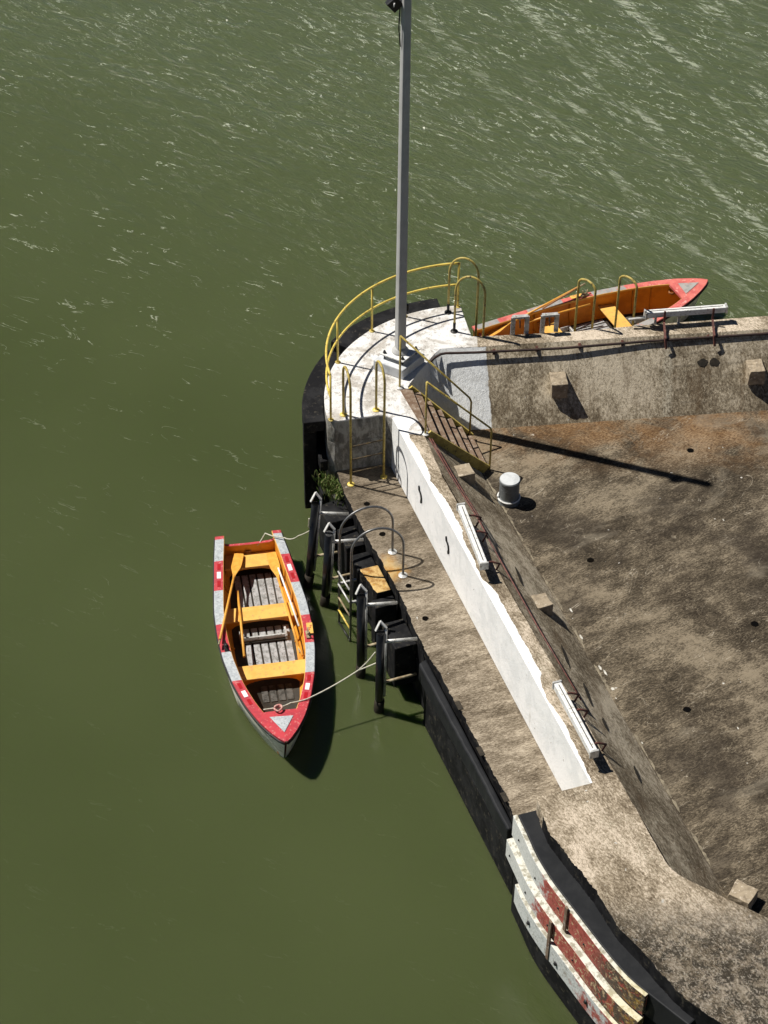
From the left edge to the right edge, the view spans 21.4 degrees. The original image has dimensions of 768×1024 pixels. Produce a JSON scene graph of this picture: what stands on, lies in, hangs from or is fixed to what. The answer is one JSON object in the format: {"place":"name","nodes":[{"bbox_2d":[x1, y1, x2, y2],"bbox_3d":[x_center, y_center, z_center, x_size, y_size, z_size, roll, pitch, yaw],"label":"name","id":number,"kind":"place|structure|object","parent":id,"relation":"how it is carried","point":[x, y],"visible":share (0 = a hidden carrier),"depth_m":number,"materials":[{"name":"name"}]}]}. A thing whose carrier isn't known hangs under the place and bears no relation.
{"place":"outdoors","nodes":[
{"label":"outdoors","id":0,"kind":"place"},
{"bbox_2d":[0,0,767,1023],"bbox_3d":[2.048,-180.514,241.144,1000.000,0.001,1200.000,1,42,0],"label":"water","id":1,"kind":"structure","parent":0,"point":[198,222],"depth_m":44.01,"materials":[{"name":"green liquid"}]},
{"bbox_2d":[213,530,315,757],"bbox_3d":[-2.153,2.495,37.373,1.795,0.981,5.504,-6,42,-8],"label":"rowing boat","id":2,"kind":"object","parent":1,"relation":"on","point":[272,668],"visible":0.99,"depth_m":37.75,"materials":[{"name":"orange paint"}]},
{"bbox_2d":[218,553,243,645],"bbox_3d":[-2.890,1.604,38.026,0.200,0.052,2.827,3,35,3],"label":"oar","id":3,"kind":"object","parent":2,"relation":"in","point":[237,561],"visible":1,"depth_m":38.67,"materials":[{"name":"paint"}]},
{"bbox_2d":[236,590,245,657],"bbox_3d":[-2.655,2.069,37.810,0.052,0.048,1.724,-4,42,-6],"label":"boat pole","id":4,"kind":"object","parent":2,"relation":"in","point":[241,625],"visible":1,"depth_m":37.76,"materials":[{"name":"paint"}]},
{"bbox_2d":[274,704,282,711],"bbox_3d":[-1.852,3.426,35.651,0.154,0.059,0.168,24,47,24],"label":"rope coil","id":5,"kind":"object","parent":2,"relation":"on","point":[278,705],"visible":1,"depth_m":35.64,"materials":[{"name":"white fabric"}]},
{"bbox_2d":[257,531,308,545],"bbox_3d":[-1.862,0.393,38.854,1.445,1.125,0.287,12,43,13],"label":"rope","id":6,"kind":"object","parent":2,"relation":"attached to","point":[282,537],"visible":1,"depth_m":39.00,"materials":[{"name":"white fabric"}]},
{"bbox_2d":[266,552,300,652],"bbox_3d":[-1.855,1.677,38.226,0.200,0.052,2.749,-9,43,-10],"label":"oar","id":7,"kind":"object","parent":2,"relation":"in","point":[273,561],"visible":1,"depth_m":38.77,"materials":[{"name":"paint"}]},
{"bbox_2d":[277,567,299,626],"bbox_3d":[-1.789,1.588,38.191,0.041,0.036,1.622,-10,43,-12],"label":"boat pole","id":8,"kind":"object","parent":2,"relation":"in","point":[293,610],"visible":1,"depth_m":38.16,"materials":[{"name":"white wood"}]},
{"bbox_2d":[304,492,348,587],"bbox_3d":[-1.137,0.771,38.708,0.980,3.039,0.194,-18,45,-19],"label":"mooring pile","id":9,"kind":"object","parent":1,"relation":"in","point":[313,537],"visible":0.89,"depth_m":38.27,"materials":[{"name":"wood"}]},
{"bbox_2d":[320,522,363,606],"bbox_3d":[-0.804,1.214,38.226,0.774,3.046,0.360,3,48,-2],"label":"mooring pile","id":10,"kind":"object","parent":1,"relation":"in","point":[330,541],"visible":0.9,"depth_m":37.75,"materials":[{"name":"wood"}]},
{"bbox_2d":[355,584,396,678],"bbox_3d":[-0.128,2.402,36.900,0.792,3.047,0.182,-10,43,-11],"label":"mooring pile","id":11,"kind":"object","parent":1,"relation":"in","point":[363,604],"visible":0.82,"depth_m":36.41,"materials":[{"name":"wood"}]},
{"bbox_2d":[374,621,417,713],"bbox_3d":[0.211,2.990,36.251,0.793,3.049,0.217,-10,43,-11],"label":"mooring pile","id":12,"kind":"object","parent":1,"relation":"in","point":[382,641],"visible":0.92,"depth_m":35.84,"materials":[{"name":"grey metal"}]},
{"bbox_2d":[263,663,375,709],"bbox_3d":[-1.087,2.981,35.811,2.214,0.631,0.253,-13,44,-14],"label":"rope","id":13,"kind":"object","parent":12,"relation":"attached to","point":[323,690],"visible":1,"depth_m":35.95,"materials":[{"name":"beige fabric"}]},
{"bbox_2d":[358,652,375,669],"bbox_3d":[-0.299,2.642,35.994,0.323,0.415,0.041,-7,43,-9],"label":"rope","id":14,"kind":"object","parent":13,"relation":"attached to","point":[367,661],"visible":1,"depth_m":35.98,"materials":[{"name":"beige fabric"}]},
{"bbox_2d":[472,278,708,335],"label":"rowing boat","id":15,"kind":"object","parent":1,"relation":"on","point":[657,295],"visible":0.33,"depth_m":45.22,"materials":[{"name":"wood"}]},
{"bbox_2d":[484,283,585,335],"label":"oar","id":16,"kind":"object","parent":15,"relation":"in","point":[494,332],"visible":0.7,"depth_m":44.39,"materials":[{"name":"paint"}]},
{"bbox_2d":[542,287,576,308],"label":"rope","id":17,"kind":"object","parent":16,"relation":"attached to","point":[569,292],"visible":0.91,"depth_m":44.75,"materials":[{"name":"beige fabric"}]},
{"bbox_2d":[529,303,590,322],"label":"boat pole","id":18,"kind":"object","parent":15,"relation":"in","point":[560,312],"visible":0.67,"depth_m":44.83,"materials":[{"name":"paint"}]},
{"bbox_2d":[324,306,767,1023],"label":"concrete pier","id":19,"kind":"structure","parent":0,"point":[628,536],"depth_m":36.63,"materials":[{"name":"grey concrete"}]},
{"bbox_2d":[302,350,340,508],"bbox_3d":[-1.229,-1.515,40.225,0.652,2.300,2.578,5,42,5],"label":"rubber fender","id":20,"kind":"object","parent":19,"relation":"attached to","point":[314,453],"visible":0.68,"depth_m":39.44,"materials":[{"name":"black rubber"}]},
{"bbox_2d":[312,469,343,506],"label":"weeds","id":21,"kind":"object","parent":19,"relation":"on","point":[329,484],"visible":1,"depth_m":39.01,"materials":[{"name":"green plant"}]},
{"bbox_2d":[319,499,351,560],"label":"fender block","id":22,"kind":"structure","parent":19,"relation":"attached to","point":[335,521],"depth_m":38.70,"materials":[{"name":"black rubber"}]},
{"bbox_2d":[337,526,363,583],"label":"fender block","id":23,"kind":"structure","parent":19,"relation":"attached to","point":[350,532],"depth_m":38.30,"materials":[{"name":"black rubber"}]},
{"bbox_2d":[340,360,386,486],"bbox_3d":[-0.378,-1.728,38.399,0.799,2.574,0.729,-10,43,-11],"label":"yellow ladder","id":24,"kind":"object","parent":19,"relation":"on","point":[343,413],"visible":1,"depth_m":38.25,"materials":[{"name":"yellow metal"}]},
{"bbox_2d":[352,552,375,605],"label":"fender block","id":25,"kind":"structure","parent":19,"relation":"attached to","point":[363,560],"depth_m":37.73,"materials":[{"name":"black rubber"}]},
{"bbox_2d":[337,506,407,641],"bbox_3d":[-0.182,1.332,37.471,1.155,3.272,0.814,-15,44,-17],"label":"steel ladder","id":26,"kind":"object","parent":19,"relation":"attached to","point":[393,551],"visible":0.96,"depth_m":37.13,"materials":[{"name":"grey metal"}]},
{"bbox_2d":[360,565,390,625],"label":"stained block","id":27,"kind":"structure","parent":19,"relation":"attached to","point":[373,582],"depth_m":37.26,"materials":[{"name":"beige wood"}]},
{"bbox_2d":[371,596,396,647],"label":"fender block","id":28,"kind":"structure","parent":19,"relation":"attached to","point":[385,613],"depth_m":36.93,"materials":[{"name":"black rubber"}]},
{"bbox_2d":[331,298,439,353],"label":"rubber fender","id":29,"kind":"object","parent":19,"relation":"attached to","point":[351,335],"visible":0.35,"depth_m":40.97,"materials":[{"name":"rubber"}]},
{"bbox_2d":[325,262,459,421],"bbox_3d":[-0.152,-3.534,39.646,1.077,1.094,4.508,25,47,25],"label":"curved railing","id":30,"kind":"object","parent":19,"relation":"on","point":[337,361],"visible":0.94,"depth_m":39.72,"materials":[{"name":"yellow metal"}]},
{"bbox_2d":[373,352,424,378],"bbox_3d":[0.292,-2.931,39.626,0.657,0.228,0.793,28,49,27],"label":"lamp pedestal","id":31,"kind":"object","parent":19,"relation":"on","point":[411,364],"visible":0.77,"depth_m":39.43,"materials":[{"name":"white concrete"}]},
{"bbox_2d":[380,0,419,364],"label":"lamp pole","id":32,"kind":"object","parent":31,"relation":"on","point":[401,304],"visible":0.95,"depth_m":36.87,"materials":[{"name":"grey metal"}]},
{"bbox_2d":[382,619,416,685],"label":"fender block","id":33,"kind":"structure","parent":19,"relation":"attached to","point":[401,658],"depth_m":36.39,"materials":[{"name":"black rubber"}]},
{"bbox_2d":[396,335,492,472],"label":"steel stairs","id":34,"kind":"structure","parent":19,"relation":"attached to","point":[446,430],"depth_m":38.95,"materials":[{"name":"yellow metal"}]},
{"bbox_2d":[444,257,485,336],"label":"yellow ladder","id":35,"kind":"object","parent":19,"relation":"attached to","point":[448,311],"visible":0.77,"depth_m":40.26,"materials":[{"name":"yellow metal"}]},
{"bbox_2d":[419,660,513,894],"bbox_3d":[1.393,4.684,34.897,0.176,1.960,4.313,-13,44,-15],"label":"side fender","id":36,"kind":"object","parent":19,"relation":"attached to","point":[475,789],"visible":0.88,"depth_m":34.52,"materials":[{"name":"black rubber"}]},
{"bbox_2d":[456,502,500,569],"bbox_3d":[1.679,0.548,35.764,0.436,0.568,1.598,-9,43,-10],"label":"light housing","id":37,"kind":"object","parent":19,"relation":"attached to","point":[471,532],"visible":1,"depth_m":35.57,"materials":[{"name":"white paint"}]},
{"bbox_2d":[429,437,581,700],"bbox_3d":[2.062,0.838,35.580,0.108,0.176,7.020,-13,44,-15],"label":"conduit","id":38,"kind":"object","parent":19,"relation":"attached to","point":[556,658],"visible":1,"depth_m":35.85,"materials":[{"name":"metal"}]},
{"bbox_2d":[497,472,520,507],"bbox_3d":[2.368,-0.426,38.500,0.452,0.550,0.452,1,42,0],"label":"bollard","id":39,"kind":"object","parent":19,"relation":"on","point":[508,495],"visible":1,"depth_m":38.37,"materials":[{"name":"white metal"}]},
{"bbox_2d":[510,314,529,334],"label":"pipe frame","id":40,"kind":"object","parent":19,"relation":"on","point":[526,317],"visible":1,"depth_m":40.30,"materials":[{"name":"metal"}]},
{"bbox_2d":[540,312,558,332],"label":"pipe frame","id":41,"kind":"object","parent":19,"relation":"on","point":[549,315],"visible":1,"depth_m":40.35,"materials":[{"name":"metal"}]},
{"bbox_2d":[552,680,606,758],"bbox_3d":[3.176,3.414,32.600,0.436,0.568,1.593,-12,44,-14],"label":"light housing","id":42,"kind":"object","parent":19,"relation":"attached to","point":[589,744],"visible":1,"depth_m":32.38,"materials":[{"name":"white paint"}]},
{"bbox_2d":[429,332,767,361],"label":"edge pipe","id":43,"kind":"object","parent":19,"relation":"attached to","point":[580,346],"visible":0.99,"depth_m":40.31,"materials":[{"name":"metal"}]},
{"bbox_2d":[506,810,694,1023],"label":"timber fender","id":44,"kind":"object","parent":19,"relation":"attached to","point":[591,968],"visible":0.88,"depth_m":30.70,"materials":[{"name":"white wood"}]},
{"bbox_2d":[573,275,637,331],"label":"yellow ladder","id":45,"kind":"object","parent":19,"relation":"attached to","point":[595,293],"visible":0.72,"depth_m":40.43,"materials":[{"name":"yellow metal"}]},
{"bbox_2d":[628,303,727,348],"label":"light housing","id":46,"kind":"object","parent":19,"relation":"attached to","point":[679,312],"visible":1,"depth_m":40.55,"materials":[{"name":"white paint"}]}
]}

